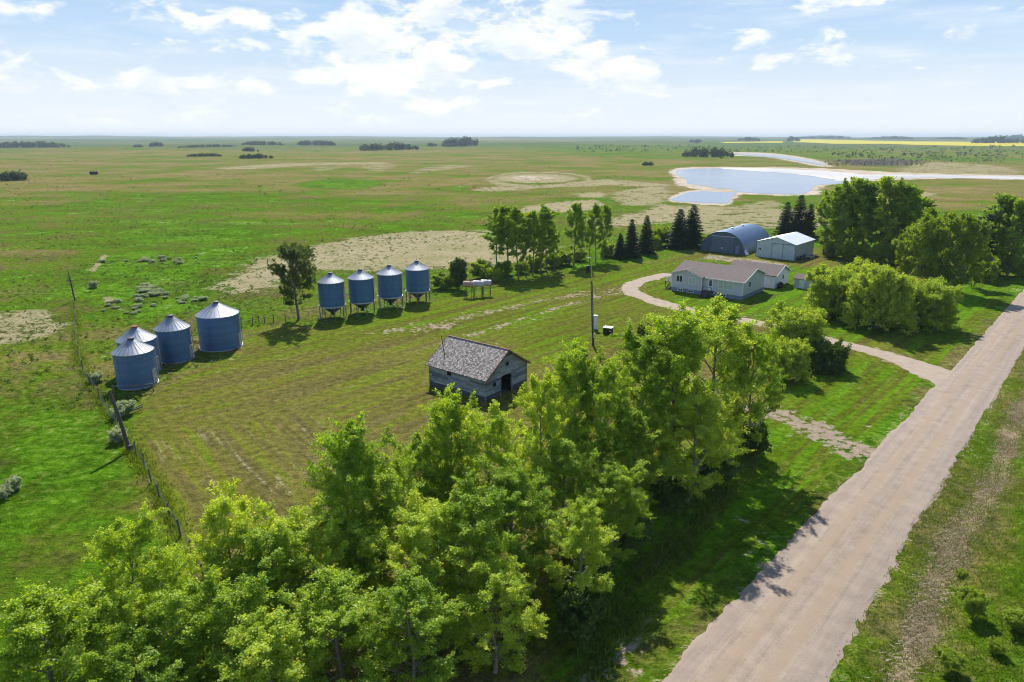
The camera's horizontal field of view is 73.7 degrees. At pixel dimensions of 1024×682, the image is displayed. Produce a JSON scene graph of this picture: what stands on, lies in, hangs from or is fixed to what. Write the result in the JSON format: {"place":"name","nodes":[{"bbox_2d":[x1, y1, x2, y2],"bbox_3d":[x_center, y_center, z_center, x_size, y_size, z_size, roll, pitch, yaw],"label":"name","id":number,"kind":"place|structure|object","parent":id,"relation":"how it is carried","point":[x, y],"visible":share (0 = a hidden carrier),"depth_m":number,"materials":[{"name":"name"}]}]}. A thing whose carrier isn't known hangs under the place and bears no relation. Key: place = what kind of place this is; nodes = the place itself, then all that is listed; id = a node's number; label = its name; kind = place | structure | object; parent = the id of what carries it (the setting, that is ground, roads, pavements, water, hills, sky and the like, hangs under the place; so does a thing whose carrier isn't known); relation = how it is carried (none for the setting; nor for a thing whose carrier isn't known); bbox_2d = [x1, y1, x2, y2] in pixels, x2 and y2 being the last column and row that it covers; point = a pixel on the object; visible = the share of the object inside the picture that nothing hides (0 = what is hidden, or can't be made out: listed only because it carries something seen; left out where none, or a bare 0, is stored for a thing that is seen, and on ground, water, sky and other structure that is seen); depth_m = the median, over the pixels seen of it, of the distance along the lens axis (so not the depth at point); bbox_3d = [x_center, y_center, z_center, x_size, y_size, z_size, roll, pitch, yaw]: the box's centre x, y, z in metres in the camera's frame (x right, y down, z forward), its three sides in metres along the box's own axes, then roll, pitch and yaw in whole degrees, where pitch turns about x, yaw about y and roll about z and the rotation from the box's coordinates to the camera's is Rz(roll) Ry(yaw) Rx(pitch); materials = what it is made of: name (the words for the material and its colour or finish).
{"place":"outdoors","nodes":[
{"label":"outdoors","id":0,"kind":"place"},
{"bbox_2d":[67,299,206,581],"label":"fence","id":1,"kind":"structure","parent":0,"point":[137,461],"depth_m":61.08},
{"bbox_2d":[425,335,530,402],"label":"old barn","id":2,"kind":"structure","parent":0,"point":[468,366],"depth_m":77.44,"materials":[{"name":"grey wood"}]},
{"bbox_2d":[0,136,1023,681],"bbox_3d":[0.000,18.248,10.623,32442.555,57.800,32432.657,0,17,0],"label":"ground","id":3,"kind":"structure","parent":0,"point":[260,406],"depth_m":98.19,"materials":[{"name":"plant"}]},
{"bbox_2d":[0,577,144,681],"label":"poplar tree","id":4,"kind":"object","parent":3,"relation":"on","point":[36,620],"visible":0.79,"depth_m":27.49,"materials":[{"name":"green plant"}]},
{"bbox_2d":[17,567,175,681],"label":"poplar tree","id":5,"kind":"object","parent":3,"relation":"on","point":[116,612],"visible":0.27,"depth_m":29.56,"materials":[{"name":"green plant"}]},
{"bbox_2d":[111,337,159,390],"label":"grain bin","id":6,"kind":"object","parent":3,"relation":"on","point":[134,361],"visible":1,"depth_m":78.42,"materials":[{"name":"metal"}]},
{"bbox_2d":[115,325,161,371],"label":"grain bin","id":7,"kind":"object","parent":3,"relation":"on","point":[140,334],"visible":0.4,"depth_m":83.18,"materials":[{"name":"metal"}]},
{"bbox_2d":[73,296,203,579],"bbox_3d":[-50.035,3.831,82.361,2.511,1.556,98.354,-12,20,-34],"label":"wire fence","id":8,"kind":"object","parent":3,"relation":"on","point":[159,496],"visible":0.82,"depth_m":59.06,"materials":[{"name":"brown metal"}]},
{"bbox_2d":[80,498,205,651],"bbox_3d":[-17.724,13.086,33.399,5.574,11.984,6.043,-8,19,-25],"label":"poplar tree","id":9,"kind":"object","parent":3,"relation":"on","point":[121,537],"visible":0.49,"depth_m":31.97,"materials":[{"name":"green plant"}]},
{"bbox_2d":[86,606,213,681],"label":"poplar tree","id":10,"kind":"object","parent":3,"relation":"on","point":[124,654],"visible":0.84,"depth_m":28.50,"materials":[{"name":"green plant"}]},
{"bbox_2d":[153,314,194,363],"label":"grain bin","id":11,"kind":"object","parent":3,"relation":"on","point":[173,334],"visible":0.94,"depth_m":87.47,"materials":[{"name":"metal"}]},
{"bbox_2d":[122,558,240,681],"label":"poplar tree","id":12,"kind":"object","parent":3,"relation":"on","point":[179,601],"visible":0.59,"depth_m":30.11,"materials":[{"name":"green plant"}]},
{"bbox_2d":[195,301,243,351],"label":"grain bin","id":13,"kind":"object","parent":3,"relation":"on","point":[219,329],"visible":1,"depth_m":92.37,"materials":[{"name":"metal"}]},
{"bbox_2d":[152,564,290,681],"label":"poplar tree","id":14,"kind":"object","parent":3,"relation":"on","point":[236,602],"visible":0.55,"depth_m":30.71,"materials":[{"name":"green plant"}]},
{"bbox_2d":[183,477,278,649],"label":"poplar tree","id":15,"kind":"object","parent":3,"relation":"on","point":[239,524],"visible":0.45,"depth_m":34.78,"materials":[{"name":"green plant"}]},
{"bbox_2d":[197,519,327,667],"bbox_3d":[-12.809,13.539,35.814,6.280,9.690,5.996,-5,17,-15],"label":"poplar tree","id":16,"kind":"object","parent":3,"relation":"on","point":[257,537],"visible":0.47,"depth_m":34.10,"materials":[{"name":"green plant"}]},
{"bbox_2d":[206,590,332,681],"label":"poplar tree","id":17,"kind":"object","parent":3,"relation":"on","point":[264,635],"visible":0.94,"depth_m":29.21,"materials":[{"name":"green plant"}]},
{"bbox_2d":[266,241,316,319],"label":"lone tree","id":18,"kind":"object","parent":3,"relation":"on","point":[294,251],"visible":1,"depth_m":105.71,"materials":[{"name":"green plant"}]},
{"bbox_2d":[237,496,389,667],"bbox_3d":[-10.994,13.172,36.830,7.533,9.850,7.256,8,19,26],"label":"poplar tree","id":19,"kind":"object","parent":3,"relation":"on","point":[329,559],"visible":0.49,"depth_m":35.60,"materials":[{"name":"green plant"}]},
{"bbox_2d":[0,185,640,383],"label":"pale weeds","id":20,"kind":"object","parent":3,"relation":"on","point":[237,292],"visible":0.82,"depth_m":148.89,"materials":[{"name":"green plant"}]},
{"bbox_2d":[0,172,642,409],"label":"pasture weeds","id":21,"kind":"object","parent":3,"relation":"on","point":[124,396],"visible":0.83,"depth_m":150.14,"materials":[{"name":"green plant"}]},
{"bbox_2d":[317,272,346,320],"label":"hopper bin","id":22,"kind":"object","parent":3,"relation":"on","point":[331,290],"visible":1,"depth_m":107.62,"materials":[{"name":"metal"}]},
{"bbox_2d":[270,564,412,681],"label":"poplar tree","id":23,"kind":"object","parent":3,"relation":"on","point":[334,619],"visible":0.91,"depth_m":31.75,"materials":[{"name":"green plant"}]},
{"bbox_2d":[298,410,409,605],"bbox_3d":[-9.173,10.550,39.735,6.175,13.257,6.739,2,17,7],"label":"poplar tree","id":24,"kind":"object","parent":3,"relation":"on","point":[351,454],"visible":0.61,"depth_m":37.86,"materials":[{"name":"green plant"}]},
{"bbox_2d":[347,269,375,315],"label":"hopper bin","id":25,"kind":"object","parent":3,"relation":"on","point":[361,285],"visible":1,"depth_m":110.41,"materials":[{"name":"metal"}]},
{"bbox_2d":[321,452,438,609],"bbox_3d":[-7.876,11.848,40.279,6.840,10.371,7.415,-14,22,-39],"label":"poplar tree","id":26,"kind":"object","parent":3,"relation":"on","point":[389,483],"visible":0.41,"depth_m":39.16,"materials":[{"name":"green plant"}]},
{"bbox_2d":[376,264,403,310],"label":"hopper bin","id":27,"kind":"object","parent":3,"relation":"on","point":[389,279],"visible":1,"depth_m":114.00,"materials":[{"name":"metal"}]},
{"bbox_2d":[374,429,451,558],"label":"poplar tree","id":28,"kind":"object","parent":3,"relation":"on","point":[410,458],"visible":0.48,"depth_m":42.84,"materials":[{"name":"green plant"}]},
{"bbox_2d":[355,557,474,681],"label":"poplar tree","id":29,"kind":"object","parent":3,"relation":"on","point":[402,602],"visible":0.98,"depth_m":32.46,"materials":[{"name":"green plant"}]},
{"bbox_2d":[405,258,430,304],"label":"hopper bin","id":30,"kind":"object","parent":3,"relation":"on","point":[417,274],"visible":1,"depth_m":118.08,"materials":[{"name":"metal"}]},
{"bbox_2d":[342,481,508,642],"bbox_3d":[-4.489,12.977,37.852,7.734,9.631,7.450,-14,22,-39],"label":"poplar tree","id":31,"kind":"object","parent":3,"relation":"on","point":[414,532],"visible":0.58,"depth_m":36.31,"materials":[{"name":"green plant"}]},
{"bbox_2d":[415,382,487,520],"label":"poplar tree","id":32,"kind":"object","parent":3,"relation":"on","point":[441,411],"visible":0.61,"depth_m":43.86,"materials":[{"name":"green plant"}]},
{"bbox_2d":[448,257,467,288],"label":"dark bush","id":33,"kind":"object","parent":3,"relation":"on","point":[458,269],"visible":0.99,"depth_m":128.52,"materials":[{"name":"green plant"}]},
{"bbox_2d":[407,466,535,632],"bbox_3d":[-2.344,12.243,38.962,7.415,10.371,6.840,-5,17,-16],"label":"poplar tree","id":34,"kind":"object","parent":3,"relation":"on","point":[472,503],"visible":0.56,"depth_m":37.08,"materials":[{"name":"green plant"}]},
{"bbox_2d":[429,399,546,554],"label":"poplar tree","id":35,"kind":"object","parent":3,"relation":"on","point":[491,435],"visible":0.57,"depth_m":43.31,"materials":[{"name":"green plant"}]},
{"bbox_2d":[429,549,548,677],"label":"poplar tree","id":36,"kind":"object","parent":3,"relation":"on","point":[492,577],"visible":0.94,"depth_m":35.26,"materials":[{"name":"green plant"}]},
{"bbox_2d":[478,207,505,261],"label":"windbreak poplar","id":37,"kind":"object","parent":3,"relation":"on","point":[487,236],"visible":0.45,"depth_m":143.89,"materials":[{"name":"green plant"}]},
{"bbox_2d":[492,205,521,275],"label":"windbreak poplar","id":38,"kind":"object","parent":3,"relation":"on","point":[502,233],"visible":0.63,"depth_m":140.13,"materials":[{"name":"green plant"}]},
{"bbox_2d":[466,452,567,604],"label":"poplar tree","id":39,"kind":"object","parent":3,"relation":"on","point":[516,482],"visible":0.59,"depth_m":40.70,"materials":[{"name":"green plant"}]},
{"bbox_2d":[501,205,532,277],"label":"windbreak poplar","id":40,"kind":"object","parent":3,"relation":"on","point":[511,217],"visible":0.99,"depth_m":138.06,"materials":[{"name":"green plant"}]},
{"bbox_2d":[524,209,547,275],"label":"windbreak poplar","id":41,"kind":"object","parent":3,"relation":"on","point":[533,217],"visible":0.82,"depth_m":140.19,"materials":[{"name":"green plant"}]},
{"bbox_2d":[508,367,584,530],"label":"poplar tree","id":42,"kind":"object","parent":3,"relation":"on","point":[551,417],"visible":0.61,"depth_m":47.19,"materials":[{"name":"green plant"}]},
{"bbox_2d":[534,203,560,273],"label":"windbreak poplar","id":43,"kind":"object","parent":3,"relation":"on","point":[544,209],"visible":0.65,"depth_m":142.01,"materials":[{"name":"green plant"}]},
{"bbox_2d":[528,425,613,558],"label":"poplar tree","id":44,"kind":"object","parent":3,"relation":"on","point":[573,469],"visible":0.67,"depth_m":44.83,"materials":[{"name":"green plant"}]},
{"bbox_2d":[561,202,588,265],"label":"windbreak poplar","id":45,"kind":"object","parent":3,"relation":"on","point":[572,217],"visible":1,"depth_m":150.25,"materials":[{"name":"green plant"}]},
{"bbox_2d":[537,336,614,499],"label":"poplar tree","id":46,"kind":"object","parent":3,"relation":"on","point":[574,362],"visible":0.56,"depth_m":49.45,"materials":[{"name":"green plant"}]},
{"bbox_2d":[534,494,619,598],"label":"poplar tree","id":47,"kind":"object","parent":3,"relation":"on","point":[587,545],"visible":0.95,"depth_m":39.12,"materials":[{"name":"green plant"}]},
{"bbox_2d":[549,572,611,649],"bbox_3d":[3.865,15.577,39.716,4.193,3.703,3.875,5,17,16],"label":"shrub","id":48,"kind":"object","parent":3,"relation":"on","point":[578,613],"visible":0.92,"depth_m":38.90,"materials":[{"name":"green plant"}]},
{"bbox_2d":[588,202,606,261],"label":"windbreak poplar","id":49,"kind":"object","parent":3,"relation":"on","point":[596,210],"visible":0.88,"depth_m":155.68,"materials":[{"name":"green plant"}]},
{"bbox_2d":[560,354,636,488],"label":"poplar tree","id":50,"kind":"object","parent":3,"relation":"on","point":[609,371],"visible":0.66,"depth_m":49.51,"materials":[{"name":"green plant"}]},
{"bbox_2d":[586,459,656,560],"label":"poplar tree","id":51,"kind":"object","parent":3,"relation":"on","point":[615,474],"visible":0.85,"depth_m":44.16,"materials":[{"name":"green plant"}]},
{"bbox_2d":[608,509,654,551],"bbox_3d":[8.193,13.219,47.983,3.686,3.441,4.153,4,17,13],"label":"shrub","id":52,"kind":"object","parent":3,"relation":"on","point":[628,541],"visible":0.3,"depth_m":46.67,"materials":[{"name":"green plant"}]},
{"bbox_2d":[622,219,641,258],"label":"spruce tree","id":53,"kind":"object","parent":3,"relation":"on","point":[630,247],"visible":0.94,"depth_m":163.18,"materials":[{"name":"green plant"}]},
{"bbox_2d":[591,397,677,503],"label":"poplar tree","id":54,"kind":"object","parent":3,"relation":"on","point":[630,423],"visible":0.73,"depth_m":49.85,"materials":[{"name":"green plant"}]},
{"bbox_2d":[592,317,680,469],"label":"poplar tree","id":55,"kind":"object","parent":3,"relation":"on","point":[639,361],"visible":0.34,"depth_m":54.45,"materials":[{"name":"green plant"}]},
{"bbox_2d":[635,215,656,254],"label":"spruce tree","id":56,"kind":"object","parent":3,"relation":"on","point":[645,240],"visible":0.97,"depth_m":168.56,"materials":[{"name":"green plant"}]},
{"bbox_2d":[557,452,761,681],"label":"tall weeds","id":57,"kind":"object","parent":3,"relation":"on","point":[749,459],"visible":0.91,"depth_m":46.44,"materials":[{"name":"green plant"}]},
{"bbox_2d":[645,475,693,513],"bbox_3d":[12.192,11.892,52.824,3.833,3.176,3.403,8,18,25],"label":"shrub","id":58,"kind":"object","parent":3,"relation":"on","point":[674,497],"visible":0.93,"depth_m":52.08,"materials":[{"name":"green plant"}]},
{"bbox_2d":[624,304,731,479],"bbox_3d":[13.236,4.726,55.265,9.148,15.542,8.383,-16,23,-42],"label":"poplar tree","id":59,"kind":"object","parent":3,"relation":"on","point":[683,337],"visible":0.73,"depth_m":52.92,"materials":[{"name":"green plant"}]},
{"bbox_2d":[662,209,694,250],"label":"spruce tree","id":60,"kind":"object","parent":3,"relation":"on","point":[679,241],"visible":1,"depth_m":175.96,"materials":[{"name":"green plant"}]},
{"bbox_2d":[683,204,705,249],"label":"spruce tree","id":61,"kind":"object","parent":3,"relation":"on","point":[695,231],"visible":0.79,"depth_m":177.72,"materials":[{"name":"green plant"}]},
{"bbox_2d":[646,384,756,502],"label":"poplar tree","id":62,"kind":"object","parent":3,"relation":"on","point":[691,404],"visible":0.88,"depth_m":51.55,"materials":[{"name":"green plant"}]},
{"bbox_2d":[681,146,733,156],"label":"woods","id":63,"kind":"object","parent":3,"relation":"on","point":[714,151],"visible":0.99,"depth_m":952.71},
{"bbox_2d":[665,259,767,299],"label":"farm house","id":64,"kind":"structure","parent":3,"relation":"on","point":[700,278],"depth_m":125.36,"materials":[{"name":"grey"}]},
{"bbox_2d":[667,293,768,446],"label":"poplar tree","id":65,"kind":"object","parent":3,"relation":"on","point":[710,322],"visible":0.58,"depth_m":58.77,"materials":[{"name":"green plant"}]},
{"bbox_2d":[696,449,745,488],"bbox_3d":[16.980,10.591,56.758,3.893,3.438,3.598,-15,22,-41],"label":"shrub","id":66,"kind":"object","parent":3,"relation":"on","point":[727,471],"visible":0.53,"depth_m":56.09,"materials":[{"name":"green plant"}]},
{"bbox_2d":[700,224,769,254],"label":"quonset hut","id":67,"kind":"object","parent":3,"relation":"on","point":[740,239],"visible":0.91,"depth_m":171.39,"materials":[{"name":"metal"}]},
{"bbox_2d":[721,325,789,453],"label":"poplar tree","id":68,"kind":"object","parent":3,"relation":"on","point":[763,344],"visible":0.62,"depth_m":59.65,"materials":[{"name":"green plant"}]},
{"bbox_2d":[737,419,773,454],"bbox_3d":[22.095,8.681,62.709,4.193,3.703,3.875,-13,21,-36],"label":"shrub","id":69,"kind":"object","parent":3,"relation":"on","point":[761,427],"visible":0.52,"depth_m":61.88,"materials":[{"name":"green plant"}]},
{"bbox_2d":[771,202,797,236],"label":"spruce tree","id":70,"kind":"object","parent":3,"relation":"on","point":[785,221],"visible":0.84,"depth_m":194.16,"materials":[{"name":"green plant"}]},
{"bbox_2d":[755,232,815,260],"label":"steel shed","id":71,"kind":"structure","parent":3,"relation":"on","point":[792,246],"depth_m":163.05,"materials":[{"name":"white paint"}]},
{"bbox_2d":[765,335,815,383],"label":"olive bush","id":72,"kind":"object","parent":3,"relation":"on","point":[793,356],"visible":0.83,"depth_m":80.26,"materials":[{"name":"green plant"}]},
{"bbox_2d":[762,300,829,366],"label":"olive bush","id":73,"kind":"object","parent":3,"relation":"on","point":[796,323],"visible":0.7,"depth_m":86.86,"materials":[{"name":"green plant"}]},
{"bbox_2d":[576,145,1022,158],"bbox_3d":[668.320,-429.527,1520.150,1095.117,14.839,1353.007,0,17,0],"label":"scrub","id":74,"kind":"object","parent":3,"relation":"on","point":[904,154],"visible":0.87,"depth_m":1161.84,"materials":[{"name":"plant"}]},
{"bbox_2d":[788,195,812,236],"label":"spruce tree","id":75,"kind":"object","parent":3,"relation":"on","point":[799,224],"visible":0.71,"depth_m":196.09,"materials":[{"name":"green plant"}]},
{"bbox_2d":[813,188,836,247],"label":"grove poplar","id":76,"kind":"object","parent":3,"relation":"on","point":[821,206],"visible":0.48,"depth_m":166.04,"materials":[{"name":"green plant"}]},
{"bbox_2d":[806,336,852,375],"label":"round bush","id":77,"kind":"object","parent":3,"relation":"on","point":[827,355],"visible":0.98,"depth_m":83.67,"materials":[{"name":"green plant"}]},
{"bbox_2d":[800,261,860,321],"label":"willow bush","id":78,"kind":"object","parent":3,"relation":"on","point":[828,289],"visible":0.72,"depth_m":108.40,"materials":[{"name":"green plant"}]},
{"bbox_2d":[822,183,856,252],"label":"grove poplar","id":79,"kind":"object","parent":3,"relation":"on","point":[835,224],"visible":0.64,"depth_m":161.34,"materials":[{"name":"green plant"}]},
{"bbox_2d":[829,176,873,246],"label":"grove poplar","id":80,"kind":"object","parent":3,"relation":"on","point":[853,187],"visible":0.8,"depth_m":158.93,"materials":[{"name":"green plant"}]},
{"bbox_2d":[845,181,881,247],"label":"grove poplar","id":81,"kind":"object","parent":3,"relation":"on","point":[866,196],"visible":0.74,"depth_m":156.90,"materials":[{"name":"green plant"}]},
{"bbox_2d":[722,168,1023,180],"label":"salt flat","id":82,"kind":"structure","parent":3,"relation":"on","point":[838,176],"depth_m":506.13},
{"bbox_2d":[835,262,920,335],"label":"willow bush","id":83,"kind":"object","parent":3,"relation":"on","point":[877,296],"visible":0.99,"depth_m":100.61,"materials":[{"name":"green plant"}]},
{"bbox_2d":[857,175,912,260],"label":"grove poplar","id":84,"kind":"object","parent":3,"relation":"on","point":[887,184],"visible":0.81,"depth_m":154.19,"materials":[{"name":"green plant"}]},
{"bbox_2d":[880,180,928,244],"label":"grove poplar","id":85,"kind":"object","parent":3,"relation":"on","point":[909,189],"visible":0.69,"depth_m":152.55,"materials":[{"name":"green plant"}]},
{"bbox_2d":[891,219,921,275],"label":"maple tree","id":86,"kind":"object","parent":3,"relation":"on","point":[905,265],"visible":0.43,"depth_m":137.32,"materials":[{"name":"green plant"}]},
{"bbox_2d":[884,273,964,332],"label":"willow bush","id":87,"kind":"object","parent":3,"relation":"on","point":[936,299],"visible":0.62,"depth_m":101.71,"materials":[{"name":"green plant"}]},
{"bbox_2d":[827,352,1023,681],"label":"ditch grass","id":88,"kind":"structure","parent":3,"relation":"on","point":[1009,421],"depth_m":48.02,"materials":[{"name":"plant"}]},
{"bbox_2d":[904,207,962,281],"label":"maple tree","id":89,"kind":"object","parent":3,"relation":"on","point":[926,235],"visible":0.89,"depth_m":129.43,"materials":[{"name":"green plant"}]},
{"bbox_2d":[862,380,1023,681],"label":"cut hay","id":90,"kind":"object","parent":3,"relation":"on","point":[932,614],"visible":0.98,"depth_m":47.30,"materials":[{"name":"plant"}]},
{"bbox_2d":[928,642,968,672],"bbox_3d":[23.919,17.431,37.549,1.903,1.207,1.561,15,22,41],"label":"ditch bush","id":91,"kind":"object","parent":3,"relation":"on","point":[948,656],"visible":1,"depth_m":37.27,"materials":[{"name":"green plant"}]},
{"bbox_2d":[935,212,997,288],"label":"maple tree","id":92,"kind":"object","parent":3,"relation":"on","point":[966,240],"visible":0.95,"depth_m":124.72,"materials":[{"name":"green plant"}]},
{"bbox_2d":[957,585,990,620],"bbox_3d":[28.047,15.866,41.498,1.788,2.032,1.946,5,18,17],"label":"ditch bush","id":93,"kind":"object","parent":3,"relation":"on","point":[970,597],"visible":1,"depth_m":41.20,"materials":[{"name":"green plant"}]},
{"bbox_2d":[963,241,996,286],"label":"maple tree","id":94,"kind":"object","parent":3,"relation":"on","point":[988,257],"visible":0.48,"depth_m":130.94,"materials":[{"name":"green plant"}]},
{"bbox_2d":[978,192,1023,255],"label":"grove poplar","id":95,"kind":"object","parent":3,"relation":"on","point":[1005,201],"visible":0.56,"depth_m":142.22,"materials":[{"name":"green plant"}]},
{"bbox_2d":[992,198,1023,275],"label":"grove poplar","id":96,"kind":"object","parent":3,"relation":"on","point":[1016,251],"visible":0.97,"depth_m":140.19,"materials":[{"name":"green plant"}]},
{"bbox_2d":[1001,606,1023,633],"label":"ditch bush","id":97,"kind":"object","parent":3,"relation":"on","point":[1013,617],"visible":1,"depth_m":40.04,"materials":[{"name":"green plant"}]},
{"bbox_2d":[0,0,1023,136],"label":"sky","id":98,"kind":"structure","parent":0,"point":[166,68],"materials":[{"name":"blue"}]},
{"bbox_2d":[671,191,736,202],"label":"slough water","id":99,"kind":"structure","parent":0,"point":[709,197],"depth_m":325.07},
{"bbox_2d":[730,260,791,288],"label":"garage","id":100,"kind":"structure","parent":0,"point":[775,276],"depth_m":132.81,"materials":[{"name":"white"}]},
{"bbox_2d":[676,168,849,193],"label":"pond water","id":101,"kind":"structure","parent":0,"point":[759,182],"depth_m":449.65,"materials":[{"name":"liquid"}]},
{"bbox_2d":[622,273,950,384],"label":"driveway","id":102,"kind":"structure","parent":0,"point":[935,374],"depth_m":92.99,"materials":[{"name":"gravel"}]},
{"bbox_2d":[662,290,1023,681],"bbox_3d":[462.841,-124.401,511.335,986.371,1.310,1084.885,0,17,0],"label":"road","id":103,"kind":"structure","parent":0,"point":[797,608],"depth_m":48.05,"materials":[{"name":"gravel"}]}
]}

